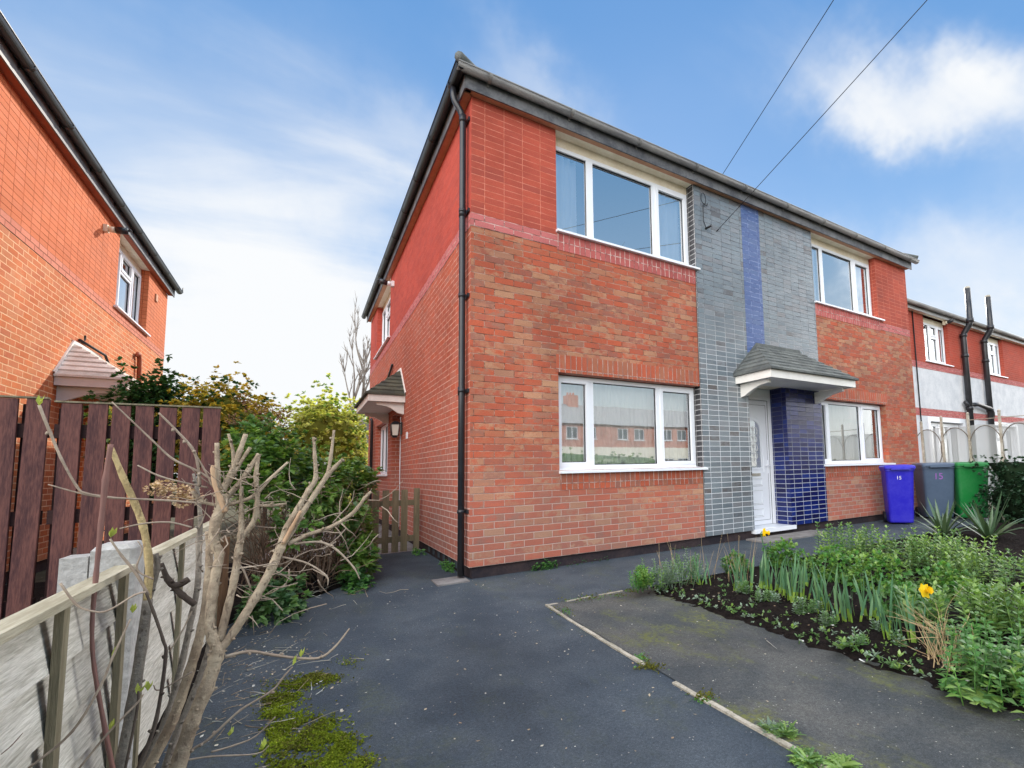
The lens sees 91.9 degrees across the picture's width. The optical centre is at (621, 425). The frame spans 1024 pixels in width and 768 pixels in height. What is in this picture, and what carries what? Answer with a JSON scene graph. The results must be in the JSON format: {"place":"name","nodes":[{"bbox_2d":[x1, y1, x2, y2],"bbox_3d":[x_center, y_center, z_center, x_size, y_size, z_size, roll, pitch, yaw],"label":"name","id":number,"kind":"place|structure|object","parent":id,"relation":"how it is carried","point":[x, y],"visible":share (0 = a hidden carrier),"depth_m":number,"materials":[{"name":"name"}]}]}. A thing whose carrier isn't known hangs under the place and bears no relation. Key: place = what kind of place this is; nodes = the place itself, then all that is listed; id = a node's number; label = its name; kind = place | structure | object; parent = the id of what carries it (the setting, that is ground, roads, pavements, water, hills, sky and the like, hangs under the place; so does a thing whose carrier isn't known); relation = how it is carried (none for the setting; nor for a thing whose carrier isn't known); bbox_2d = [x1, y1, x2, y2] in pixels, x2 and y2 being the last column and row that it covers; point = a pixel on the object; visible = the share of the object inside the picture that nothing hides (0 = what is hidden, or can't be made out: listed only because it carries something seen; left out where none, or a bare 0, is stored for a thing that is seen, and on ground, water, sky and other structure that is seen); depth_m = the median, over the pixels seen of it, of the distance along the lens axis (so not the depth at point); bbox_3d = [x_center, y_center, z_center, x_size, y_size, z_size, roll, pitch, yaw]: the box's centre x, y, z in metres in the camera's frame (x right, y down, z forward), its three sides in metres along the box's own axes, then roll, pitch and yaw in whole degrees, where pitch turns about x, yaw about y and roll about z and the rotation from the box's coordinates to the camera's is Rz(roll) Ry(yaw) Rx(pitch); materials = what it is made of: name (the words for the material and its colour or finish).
{"place":"outdoors","nodes":[
{"label":"outdoors","id":0,"kind":"place"},
{"bbox_2d":[0,10,183,583],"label":"brick house","id":1,"kind":"structure","parent":0,"point":[88,282],"depth_m":6.23,"materials":[{"name":"orange brick"}]},
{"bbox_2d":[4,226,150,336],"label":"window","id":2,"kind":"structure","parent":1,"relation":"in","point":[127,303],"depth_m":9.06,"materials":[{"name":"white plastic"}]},
{"bbox_2d":[2,555,347,764],"bbox_3d":[-2.722,1.329,2.169,3.191,0.084,8.600,2,-6,-33],"label":"soil bed","id":3,"kind":"object","parent":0,"point":[39,590],"visible":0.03,"depth_m":4.61,"materials":[{"name":"brown soil"}]},
{"bbox_2d":[0,564,135,767],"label":"fence panel","id":4,"kind":"object","parent":3,"relation":"on","point":[47,690],"visible":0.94,"depth_m":1.21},
{"bbox_2d":[89,540,144,767],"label":"concrete post","id":5,"kind":"object","parent":3,"relation":"on","point":[130,551],"visible":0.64,"depth_m":1.68,"materials":[{"name":"grey concrete"}]},
{"bbox_2d":[132,519,222,767],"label":"fence panel","id":6,"kind":"object","parent":3,"relation":"on","point":[172,608],"visible":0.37,"depth_m":2.28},
{"bbox_2d":[1,395,401,767],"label":"pruned shrub","id":7,"kind":"object","parent":3,"relation":"on","point":[184,728],"visible":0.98,"depth_m":1.56,"materials":[{"name":"brown plant"}]},
{"bbox_2d":[216,537,229,626],"bbox_3d":[-3.041,1.190,3.675,0.040,0.640,0.370,2,-6,-33],"label":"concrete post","id":8,"kind":"object","parent":3,"relation":"on","point":[223,588],"visible":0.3,"depth_m":3.62,"materials":[{"name":"grey concrete"}]},
{"bbox_2d":[142,392,386,596],"bbox_3d":[-3.387,0.734,4.888,1.944,2.118,3.342,1,-5,-21],"label":"hydrangea bush","id":9,"kind":"object","parent":3,"relation":"on","point":[270,447],"visible":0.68,"depth_m":4.79,"materials":[{"name":"green plant"}]},
{"bbox_2d":[232,567,314,627],"bbox_3d":[-2.705,1.347,3.775,0.513,0.486,0.951,2,-6,-33],"label":"ivy patch","id":10,"kind":"object","parent":3,"relation":"on","point":[288,602],"visible":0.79,"depth_m":3.69,"materials":[{"name":"green plant"}]},
{"bbox_2d":[338,567,376,594],"bbox_3d":[-2.576,1.516,4.716,0.316,0.254,0.597,4,-7,-44],"label":"fern patch","id":11,"kind":"object","parent":3,"relation":"on","point":[355,582],"visible":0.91,"depth_m":4.64,"materials":[{"name":"green plant"}]},
{"bbox_2d":[262,518,420,559],"bbox_3d":[-6.027,2.146,10.017,1.920,0.001,8.579,2,-6,-33],"label":"side passage","id":12,"kind":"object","parent":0,"point":[409,546],"visible":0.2,"depth_m":7.57},
{"bbox_2d":[5,484,1009,680],"bbox_3d":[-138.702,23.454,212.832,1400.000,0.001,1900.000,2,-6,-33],"label":"ground","id":13,"kind":"structure","parent":0,"point":[41,576],"depth_m":9.56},
{"bbox_2d":[0,395,50,619],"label":"picket fence","id":14,"kind":"object","parent":13,"relation":"on","point":[23,520],"visible":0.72,"depth_m":3.05,"materials":[{"name":"brown wood"}]},
{"bbox_2d":[57,554,89,592],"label":"concrete block","id":15,"kind":"structure","parent":13,"relation":"on","point":[73,570],"depth_m":1.62,"materials":[{"name":"white concrete"}]},
{"bbox_2d":[40,400,221,600],"bbox_3d":[-3.376,0.680,3.384,0.851,1.659,0.156,2,-6,-33],"label":"picket fence","id":16,"kind":"object","parent":13,"relation":"on","point":[71,432],"visible":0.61,"depth_m":3.31,"materials":[{"name":"brown wood"}]},
{"bbox_2d":[81,354,200,542],"bbox_3d":[-5.740,0.429,5.971,1.360,2.732,1.159,2,-6,-33],"label":"shrub","id":17,"kind":"object","parent":13,"relation":"on","point":[154,392],"visible":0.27,"depth_m":5.80,"materials":[{"name":"green plant"}]},
{"bbox_2d":[152,361,297,494],"bbox_3d":[-4.913,0.485,5.968,1.413,2.582,1.142,1,-6,-22],"label":"shrub","id":18,"kind":"object","parent":13,"relation":"on","point":[228,405],"visible":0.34,"depth_m":5.90,"materials":[{"name":"green plant"}]},
{"bbox_2d":[269,428,336,520],"bbox_3d":[-7.918,1.284,11.872,1.596,2.450,1.472,-2,-5,7],"label":"shrub","id":19,"kind":"object","parent":13,"relation":"on","point":[310,453],"visible":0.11,"depth_m":11.84,"materials":[{"name":"green plant"}]},
{"bbox_2d":[268,373,368,509],"bbox_3d":[-8.584,0.675,14.217,3.177,4.664,2.746,2,-6,-33],"label":"shrub","id":20,"kind":"object","parent":13,"relation":"on","point":[322,419],"visible":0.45,"depth_m":13.86,"materials":[{"name":"green plant"}]},
{"bbox_2d":[339,294,370,500],"bbox_3d":[-10.765,-1.335,19.962,1.477,8.994,2.091,0,-5,-12],"label":"bare tree","id":21,"kind":"object","parent":13,"relation":"on","point":[364,370],"visible":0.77,"depth_m":19.76,"materials":[{"name":"brown plant"}]},
{"bbox_2d":[354,51,919,578],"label":"brick house","id":22,"kind":"structure","parent":13,"relation":"on","point":[592,339],"depth_m":6.66,"materials":[{"name":"red brick"}]},
{"bbox_2d":[377,424,387,475],"bbox_3d":[-5.354,0.545,10.917,0.245,1.185,2.100,2,-6,-33],"label":"window","id":23,"kind":"structure","parent":22,"relation":"in","point":[384,431],"depth_m":11.26,"materials":[{"name":"white plastic"}]},
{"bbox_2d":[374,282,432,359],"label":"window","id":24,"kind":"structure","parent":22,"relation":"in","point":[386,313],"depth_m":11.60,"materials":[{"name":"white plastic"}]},
{"bbox_2d":[500,146,700,270],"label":"window","id":25,"kind":"structure","parent":22,"relation":"in","point":[597,202],"depth_m":6.60,"materials":[{"name":"white plastic"}]},
{"bbox_2d":[558,375,707,473],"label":"window","id":26,"kind":"structure","parent":22,"relation":"in","point":[612,425],"depth_m":6.50,"materials":[{"name":"white plastic"}]},
{"bbox_2d":[749,399,772,524],"bbox_3d":[2.172,0.591,7.913,0.763,2.050,0.105,2,-6,-33],"label":"door","id":27,"kind":"structure","parent":22,"relation":"in","point":[759,436],"depth_m":7.99,"materials":[{"name":"white plastic"}]},
{"bbox_2d":[723,0,833,172],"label":"overhead cable","id":28,"kind":"object","parent":22,"relation":"attached to","point":[781,81],"visible":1,"depth_m":5.84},
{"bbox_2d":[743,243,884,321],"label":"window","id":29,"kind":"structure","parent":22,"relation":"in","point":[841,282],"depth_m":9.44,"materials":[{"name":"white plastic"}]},
{"bbox_2d":[719,0,926,228],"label":"overhead cable","id":30,"kind":"object","parent":22,"relation":"attached to","point":[831,105],"visible":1,"depth_m":5.66,"materials":[{"name":"black rubber"}]},
{"bbox_2d":[821,400,895,465],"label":"window","id":31,"kind":"structure","parent":22,"relation":"in","point":[852,433],"depth_m":9.34,"materials":[{"name":"white plastic"}]},
{"bbox_2d":[545,604,826,767],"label":"edging kerb","id":32,"kind":"structure","parent":13,"relation":"on","point":[758,729],"depth_m":2.26,"materials":[{"name":"concrete"}]},
{"bbox_2d":[918,409,1023,509],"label":"iron fence","id":33,"kind":"object","parent":13,"relation":"on","point":[967,443],"visible":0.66,"depth_m":9.48,"materials":[{"name":"white metal"}]},
{"bbox_2d":[967,449,1023,523],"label":"hedge","id":34,"kind":"object","parent":13,"relation":"on","point":[1010,477],"visible":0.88,"depth_m":8.38,"materials":[{"name":"green plant"}]},
{"bbox_2d":[0,0,1023,477],"label":"sky","id":35,"kind":"structure","parent":0,"point":[268,152],"materials":[{"name":"blue"}]},
{"bbox_2d":[155,515,988,767],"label":"driveway","id":36,"kind":"structure","parent":0,"point":[597,727],"depth_m":2.55,"materials":[{"name":"grey asphalt"}]},
{"bbox_2d":[253,654,380,767],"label":"moss","id":37,"kind":"object","parent":36,"relation":"on","point":[349,662],"visible":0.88,"depth_m":2.56,"materials":[{"name":"green plant"}]},
{"bbox_2d":[250,667,386,767],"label":"moss","id":38,"kind":"object","parent":36,"relation":"on","point":[315,734],"visible":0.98,"depth_m":2.04,"materials":[{"name":"green plant"}]},
{"bbox_2d":[351,488,419,553],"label":"picket gate","id":39,"kind":"structure","parent":36,"relation":"on","point":[404,502],"depth_m":6.75,"materials":[{"name":"brown wood"}]},
{"bbox_2d":[411,547,454,572],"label":"ground weeds","id":40,"kind":"object","parent":36,"relation":"on","point":[447,564],"visible":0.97,"depth_m":5.61,"materials":[{"name":"green plant"}]},
{"bbox_2d":[431,576,469,586],"bbox_3d":[-1.734,1.584,4.898,0.310,0.034,0.300,2,-6,-33],"label":"drain cover","id":41,"kind":"object","parent":36,"relation":"on","point":[448,581],"visible":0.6,"depth_m":4.86,"materials":[{"name":"grey concrete"}]},
{"bbox_2d":[530,558,557,570],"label":"wall weed","id":42,"kind":"object","parent":36,"relation":"on","point":[550,565],"depth_m":5.39,"materials":[{"name":"green plant"}]},
{"bbox_2d":[164,568,1019,767],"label":"litter","id":43,"kind":"object","parent":36,"relation":"on","point":[341,710],"visible":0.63,"depth_m":2.60,"materials":[{"name":"plant"}]},
{"bbox_2d":[550,588,719,705],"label":"kerb weeds","id":44,"kind":"object","parent":36,"relation":"on","point":[652,666],"visible":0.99,"depth_m":2.68,"materials":[{"name":"green plant"}]},
{"bbox_2d":[746,530,831,542],"bbox_3d":[2.596,1.705,7.411,1.550,0.042,0.390,2,-6,-33],"label":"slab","id":45,"kind":"object","parent":36,"relation":"on","point":[793,535],"visible":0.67,"depth_m":7.31,"materials":[{"name":"grey concrete"}]},
{"bbox_2d":[879,464,915,522],"bbox_3d":[5.026,1.239,8.772,0.505,1.060,0.673,-3,-5,19],"label":"wheelie bin","id":46,"kind":"object","parent":36,"relation":"on","point":[898,487],"visible":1,"depth_m":8.58,"materials":[{"name":"blue plastic"}]},
{"bbox_2d":[911,462,954,516],"bbox_3d":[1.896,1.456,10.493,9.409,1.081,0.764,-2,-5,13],"label":"wheelie bin","id":47,"kind":"object","parent":36,"relation":"on","point":[934,481],"visible":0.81,"depth_m":9.31,"materials":[{"name":"grey plastic"}]},
{"bbox_2d":[951,462,989,517],"bbox_3d":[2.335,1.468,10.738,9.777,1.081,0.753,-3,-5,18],"label":"wheelie bin","id":48,"kind":"object","parent":36,"relation":"on","point":[968,481],"visible":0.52,"depth_m":9.09,"materials":[{"name":"green plastic"}]},
{"bbox_2d":[550,587,1023,767],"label":"garden path","id":49,"kind":"structure","parent":0,"point":[742,665],"depth_m":2.35,"materials":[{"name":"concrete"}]},
{"bbox_2d":[756,716,786,737],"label":"weed","id":50,"kind":"object","parent":49,"relation":"on","point":[768,727],"visible":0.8,"depth_m":2.00,"materials":[{"name":"green plant"}]},
{"bbox_2d":[771,720,803,740],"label":"weed","id":51,"kind":"object","parent":49,"relation":"on","point":[790,732],"visible":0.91,"depth_m":1.96,"materials":[{"name":"green plant"}]},
{"bbox_2d":[786,745,827,767],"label":"weed","id":52,"kind":"object","parent":49,"relation":"on","point":[802,760],"visible":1,"depth_m":1.78,"materials":[{"name":"green plant"}]},
{"bbox_2d":[822,751,862,767],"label":"weed","id":53,"kind":"object","parent":49,"relation":"on","point":[839,761],"visible":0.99,"depth_m":1.75,"materials":[{"name":"green plant"}]},
{"bbox_2d":[957,689,1008,711],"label":"weed","id":54,"kind":"object","parent":49,"relation":"on","point":[990,702],"visible":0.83,"depth_m":2.09,"materials":[{"name":"green plant"}]},
{"bbox_2d":[648,522,1023,713],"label":"soil bed","id":55,"kind":"object","parent":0,"point":[1013,543],"visible":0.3,"depth_m":3.48,"materials":[{"name":"black soil"}]},
{"bbox_2d":[628,564,663,593],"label":"leafy plant","id":56,"kind":"object","parent":55,"relation":"on","point":[642,577],"visible":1,"depth_m":4.16,"materials":[{"name":"green plant"}]},
{"bbox_2d":[640,558,698,588],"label":"leafy plant","id":57,"kind":"object","parent":55,"relation":"on","point":[667,577],"visible":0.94,"depth_m":4.22,"materials":[{"name":"green plant"}]},
{"bbox_2d":[672,548,707,581],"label":"leafy plant","id":58,"kind":"object","parent":55,"relation":"on","point":[686,568],"visible":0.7,"depth_m":4.54,"materials":[{"name":"green plant"}]},
{"bbox_2d":[687,554,710,584],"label":"daffodil leaves","id":59,"kind":"object","parent":55,"relation":"on","point":[698,575],"visible":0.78,"depth_m":4.29,"materials":[{"name":"green plant"}]},
{"bbox_2d":[658,533,756,583],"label":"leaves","id":60,"kind":"object","parent":55,"relation":"on","point":[716,561],"visible":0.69,"depth_m":4.48,"materials":[{"name":"green plant"}]},
{"bbox_2d":[719,549,752,573],"bbox_3d":[1.143,1.372,4.837,0.314,0.291,0.359,2,-6,-33],"label":"fern mound","id":61,"kind":"object","parent":55,"relation":"on","point":[745,561],"visible":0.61,"depth_m":4.80,"materials":[{"name":"green plant"}]},
{"bbox_2d":[726,554,753,590],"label":"daffodil leaves","id":62,"kind":"object","parent":55,"relation":"on","point":[736,576],"visible":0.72,"depth_m":4.10,"materials":[{"name":"green plant"}]},
{"bbox_2d":[736,580,753,593],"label":"seedling","id":63,"kind":"object","parent":55,"relation":"on","point":[745,587],"visible":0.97,"depth_m":3.98,"materials":[{"name":"green plant"}]},
{"bbox_2d":[753,585,768,602],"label":"seedling","id":64,"kind":"object","parent":55,"relation":"on","point":[759,595],"visible":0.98,"depth_m":3.73,"materials":[{"name":"green plant"}]},
{"bbox_2d":[750,551,772,588],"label":"daffodil leaves","id":65,"kind":"object","parent":55,"relation":"on","point":[762,572],"visible":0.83,"depth_m":4.11,"materials":[{"name":"green plant"}]},
{"bbox_2d":[766,554,790,593],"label":"daffodil leaves","id":66,"kind":"object","parent":55,"relation":"on","point":[776,584],"visible":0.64,"depth_m":3.98,"materials":[{"name":"green plant"}]},
{"bbox_2d":[761,537,806,567],"bbox_3d":[1.687,1.347,5.033,0.464,0.374,0.501,2,-6,-33],"label":"fern mound","id":67,"kind":"object","parent":55,"relation":"on","point":[787,552],"visible":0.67,"depth_m":4.97,"materials":[{"name":"green plant"}]},
{"bbox_2d":[780,549,814,602],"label":"daffodil leaves","id":68,"kind":"object","parent":55,"relation":"on","point":[791,592],"visible":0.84,"depth_m":3.76,"materials":[{"name":"green plant"}]},
{"bbox_2d":[792,595,812,613],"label":"seedling","id":69,"kind":"object","parent":55,"relation":"on","point":[803,610],"visible":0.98,"depth_m":3.36,"materials":[{"name":"green plant"}]},
{"bbox_2d":[804,596,823,612],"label":"seedling","id":70,"kind":"object","parent":55,"relation":"on","point":[813,608],"visible":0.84,"depth_m":3.39,"materials":[{"name":"green plant"}]},
{"bbox_2d":[818,610,838,626],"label":"seedling","id":71,"kind":"object","parent":55,"relation":"on","point":[827,618],"visible":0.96,"depth_m":3.13,"materials":[{"name":"green plant"}]},
{"bbox_2d":[811,557,846,613],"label":"daffodil leaves","id":72,"kind":"object","parent":55,"relation":"on","point":[818,589],"visible":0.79,"depth_m":3.47,"materials":[{"name":"green plant"}]},
{"bbox_2d":[801,544,862,583],"bbox_3d":[1.928,1.266,4.433,0.524,0.390,0.521,2,-6,-33],"label":"fern mound","id":73,"kind":"object","parent":55,"relation":"on","point":[831,561],"visible":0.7,"depth_m":4.39,"materials":[{"name":"green plant"}]},
{"bbox_2d":[654,545,1021,700],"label":"ground weeds","id":74,"kind":"object","parent":55,"relation":"on","point":[892,663],"visible":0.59,"depth_m":2.98,"materials":[{"name":"green plant"}]},
{"bbox_2d":[827,569,867,622],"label":"daffodil leaves","id":75,"kind":"object","parent":55,"relation":"on","point":[846,600],"visible":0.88,"depth_m":3.20,"materials":[{"name":"green plant"}]},
{"bbox_2d":[814,521,897,563],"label":"leafy plant","id":76,"kind":"object","parent":55,"relation":"on","point":[851,546],"visible":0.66,"depth_m":5.17,"materials":[{"name":"green plant"}]},
{"bbox_2d":[846,626,868,647],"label":"seedling","id":77,"kind":"object","parent":55,"relation":"on","point":[860,639],"visible":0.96,"depth_m":2.79,"materials":[{"name":"green plant"}]},
{"bbox_2d":[850,569,881,620],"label":"daffodil leaves","id":78,"kind":"object","parent":55,"relation":"on","point":[873,606],"visible":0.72,"depth_m":3.30,"materials":[{"name":"green plant"}]},
{"bbox_2d":[822,524,933,570],"bbox_3d":[2.564,1.223,4.978,0.929,0.432,0.738,-2,-5,9],"label":"leafy plant","id":79,"kind":"object","parent":55,"relation":"on","point":[889,550],"visible":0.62,"depth_m":4.86,"materials":[{"name":"green plant"}]},
{"bbox_2d":[839,544,921,595],"bbox_3d":[2.148,1.219,4.051,0.599,0.434,0.629,-1,-5,-5],"label":"fern mound","id":80,"kind":"object","parent":55,"relation":"on","point":[879,564],"visible":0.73,"depth_m":4.01,"materials":[{"name":"green plant"}]},
{"bbox_2d":[872,573,892,639],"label":"daffodil leaves","id":81,"kind":"object","parent":55,"relation":"on","point":[882,613],"visible":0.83,"depth_m":2.90,"materials":[{"name":"green plant"}]},
{"bbox_2d":[888,629,907,646],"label":"seedling","id":82,"kind":"object","parent":55,"relation":"on","point":[899,638],"visible":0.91,"depth_m":2.76,"materials":[{"name":"green plant"}]},
{"bbox_2d":[881,584,916,643],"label":"daffodil leaves","id":83,"kind":"object","parent":55,"relation":"on","point":[911,625],"visible":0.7,"depth_m":2.81,"materials":[{"name":"green plant"}]},
{"bbox_2d":[872,580,951,620],"bbox_3d":[1.951,1.216,3.309,0.450,0.310,0.498,2,-6,-33],"label":"fern mound","id":84,"kind":"object","parent":55,"relation":"on","point":[884,592],"visible":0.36,"depth_m":3.30,"materials":[{"name":"green plant"}]},
{"bbox_2d":[865,525,962,573],"bbox_3d":[2.818,1.194,4.673,0.890,0.423,0.774,-1,-5,-2],"label":"leafy plant","id":85,"kind":"object","parent":55,"relation":"on","point":[924,540],"visible":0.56,"depth_m":4.61,"materials":[{"name":"green plant"}]},
{"bbox_2d":[919,583,933,643],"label":"daffodil","id":86,"kind":"object","parent":55,"relation":"on","point":[925,590],"visible":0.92,"depth_m":2.79,"materials":[{"name":"yellow plant"}]},
{"bbox_2d":[894,580,959,630],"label":"leafy plant","id":87,"kind":"object","parent":55,"relation":"on","point":[938,600],"visible":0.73,"depth_m":3.00,"materials":[{"name":"green plant"}]},
{"bbox_2d":[926,621,946,654],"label":"daffodil leaves","id":88,"kind":"object","parent":55,"relation":"on","point":[933,639],"visible":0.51,"depth_m":2.64,"materials":[{"name":"green plant"}]},
{"bbox_2d":[907,497,971,535],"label":"spiky plant","id":89,"kind":"object","parent":55,"relation":"on","point":[943,522],"visible":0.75,"depth_m":6.80,"materials":[{"name":"green plant"}]},
{"bbox_2d":[903,528,992,582],"bbox_3d":[2.881,1.162,4.317,0.672,0.420,0.842,-4,-6,28],"label":"leafy plant","id":90,"kind":"object","parent":55,"relation":"on","point":[964,545],"visible":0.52,"depth_m":4.36,"materials":[{"name":"green plant"}]},
{"bbox_2d":[914,560,983,603],"bbox_3d":[2.527,1.219,3.708,0.437,0.356,0.458,-1,-5,-7],"label":"fern mound","id":91,"kind":"object","parent":55,"relation":"on","point":[949,574],"visible":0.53,"depth_m":3.70,"materials":[{"name":"green plant"}]},
{"bbox_2d":[887,592,1010,671],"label":"dry stalks","id":92,"kind":"object","parent":55,"relation":"on","point":[921,626],"visible":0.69,"depth_m":2.59,"materials":[{"name":"beige plant"}]},
{"bbox_2d":[935,677,975,697],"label":"weed","id":93,"kind":"object","parent":55,"relation":"on","point":[961,682],"visible":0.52,"depth_m":2.24,"materials":[{"name":"green plant"}]},
{"bbox_2d":[930,535,1023,595],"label":"leafy plant","id":94,"kind":"object","parent":55,"relation":"on","point":[967,557],"visible":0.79,"depth_m":3.95,"materials":[{"name":"green plant"}]},
{"bbox_2d":[936,571,1023,637],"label":"leafy plant","id":95,"kind":"object","parent":55,"relation":"on","point":[989,586],"visible":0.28,"depth_m":3.08,"materials":[{"name":"green plant"}]},
{"bbox_2d":[937,640,1023,720],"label":"leafy plant","id":96,"kind":"object","parent":55,"relation":"on","point":[1018,673],"visible":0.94,"depth_m":2.14,"materials":[{"name":"green plant"}]},
{"bbox_2d":[938,492,1023,540],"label":"spiky plant","id":97,"kind":"object","parent":55,"relation":"on","point":[983,528],"visible":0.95,"depth_m":6.38,"materials":[{"name":"green plant"}]},
{"bbox_2d":[939,629,1023,699],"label":"leafy plant","id":98,"kind":"object","parent":55,"relation":"on","point":[977,661],"visible":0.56,"depth_m":2.29,"materials":[{"name":"green plant"}]},
{"bbox_2d":[940,610,1023,668],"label":"leafy plant","id":99,"kind":"object","parent":55,"relation":"on","point":[976,631],"visible":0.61,"depth_m":2.57,"materials":[{"name":"green plant"}]},
{"bbox_2d":[950,575,1023,644],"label":"leafy plant","id":100,"kind":"object","parent":55,"relation":"on","point":[1009,607],"visible":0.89,"depth_m":2.82,"materials":[{"name":"green plant"}]},
{"bbox_2d":[966,541,1023,585],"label":"leafy plant","id":101,"kind":"object","parent":55,"relation":"on","point":[1002,563],"visible":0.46,"depth_m":4.07,"materials":[{"name":"green plant"}]},
{"bbox_2d":[907,286,1023,462],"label":"terraced house","id":102,"kind":"structure","parent":0,"point":[961,366],"depth_m":15.04,"materials":[{"name":"brick"}]},
{"bbox_2d":[919,322,953,372],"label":"window","id":103,"kind":"structure","parent":102,"relation":"in","point":[933,335],"depth_m":14.61,"materials":[{"name":"white plastic"}]},
{"bbox_2d":[950,342,1007,378],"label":"window","id":104,"kind":"structure","parent":102,"relation":"in","point":[993,352],"depth_m":16.97,"materials":[{"name":"white plastic"}]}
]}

